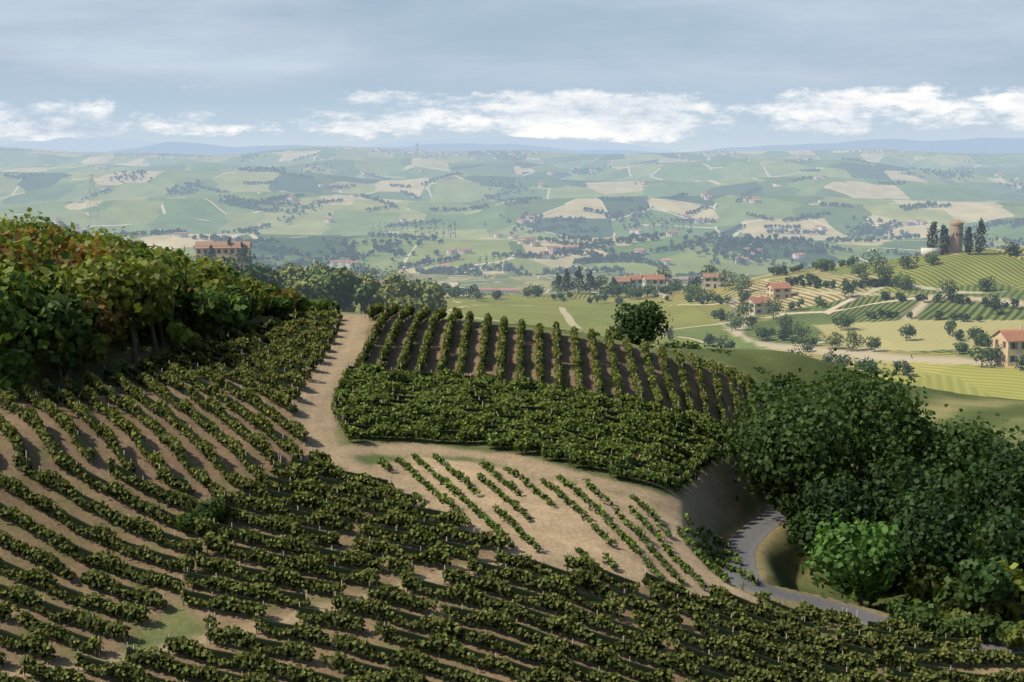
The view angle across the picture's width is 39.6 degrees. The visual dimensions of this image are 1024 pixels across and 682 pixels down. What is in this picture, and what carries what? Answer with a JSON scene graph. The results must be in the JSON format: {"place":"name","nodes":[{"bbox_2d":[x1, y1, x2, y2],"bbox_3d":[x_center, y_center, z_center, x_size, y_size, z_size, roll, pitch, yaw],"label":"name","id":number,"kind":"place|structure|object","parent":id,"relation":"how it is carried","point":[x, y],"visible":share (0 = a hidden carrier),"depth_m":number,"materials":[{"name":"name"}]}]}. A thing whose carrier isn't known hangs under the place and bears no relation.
{"place":"outdoors","nodes":[
{"label":"outdoors","id":0,"kind":"place"},
{"bbox_2d":[0,136,841,152],"bbox_3d":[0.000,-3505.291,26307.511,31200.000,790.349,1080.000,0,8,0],"label":"mountains","id":1,"kind":"structure","parent":0,"point":[97,144],"depth_m":26701.12,"materials":[{"name":"blue"}]},
{"bbox_2d":[0,311,1023,681],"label":"terrain","id":2,"kind":"structure","parent":0,"point":[560,527],"depth_m":161.28,"materials":[{"name":"beige soil"}]},
{"bbox_2d":[0,304,980,681],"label":"posts","id":3,"kind":"object","parent":2,"relation":"on","point":[396,526],"visible":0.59,"depth_m":153.27,"materials":[{"name":"brown wood"}]},
{"bbox_2d":[0,302,1023,681],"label":"vines","id":4,"kind":"object","parent":2,"relation":"on","point":[560,414],"visible":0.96,"depth_m":148.48,"materials":[{"name":"green plant"}]},
{"bbox_2d":[0,207,1023,648],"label":"trees","id":5,"kind":"object","parent":2,"relation":"on","point":[948,503],"visible":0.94,"depth_m":185.15,"materials":[{"name":"green plant"}]},
{"bbox_2d":[12,262,1021,651],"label":"trunks","id":6,"kind":"object","parent":2,"relation":"on","point":[136,344],"visible":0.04,"depth_m":191.46,"materials":[{"name":"brown plant"}]},
{"bbox_2d":[721,502,1023,652],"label":"lane","id":7,"kind":"structure","parent":2,"relation":"on","point":[747,539],"depth_m":163.40,"materials":[{"name":"grey asphalt"}]},
{"bbox_2d":[0,147,1023,274],"bbox_3d":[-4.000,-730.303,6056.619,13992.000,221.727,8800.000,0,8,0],"label":"terrain","id":8,"kind":"structure","parent":0,"point":[57,189],"depth_m":3463.00,"materials":[{"name":"green plant"}]},
{"bbox_2d":[0,0,1023,151],"label":"sky","id":9,"kind":"structure","parent":0,"point":[673,75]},
{"bbox_2d":[23,155,1023,376],"bbox_3d":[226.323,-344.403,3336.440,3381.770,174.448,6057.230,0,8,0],"label":"power pylons","id":10,"kind":"object","parent":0,"point":[90,178],"visible":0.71,"depth_m":856.66,"materials":[{"name":"grey metal"}]},
{"bbox_2d":[90,138,1023,154],"bbox_3d":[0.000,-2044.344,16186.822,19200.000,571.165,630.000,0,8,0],"label":"mountains","id":11,"kind":"structure","parent":0,"point":[994,145],"depth_m":16423.92,"materials":[{"name":"blue"}]},
{"bbox_2d":[353,248,1023,399],"bbox_3d":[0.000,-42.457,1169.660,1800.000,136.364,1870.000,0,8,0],"label":"terrain","id":12,"kind":"structure","parent":0,"point":[938,361],"depth_m":582.47,"materials":[{"name":"green plant"}]},
{"bbox_2d":[4,153,1023,374],"bbox_3d":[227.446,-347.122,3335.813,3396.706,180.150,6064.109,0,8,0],"label":"trees","id":13,"kind":"object","parent":12,"relation":"on","point":[316,282],"visible":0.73,"depth_m":710.86,"materials":[{"name":"green plant"}]},
{"bbox_2d":[53,144,1023,367],"bbox_3d":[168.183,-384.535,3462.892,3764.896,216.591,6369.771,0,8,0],"label":"buildings","id":14,"kind":"structure","parent":12,"relation":"on","point":[1011,351],"depth_m":722.01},
{"bbox_2d":[52,147,1023,341],"bbox_3d":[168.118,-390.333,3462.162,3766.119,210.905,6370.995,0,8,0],"label":"roofs","id":15,"kind":"structure","parent":14,"relation":"on","point":[1015,335],"depth_m":1689.25,"materials":[{"name":"tile"}]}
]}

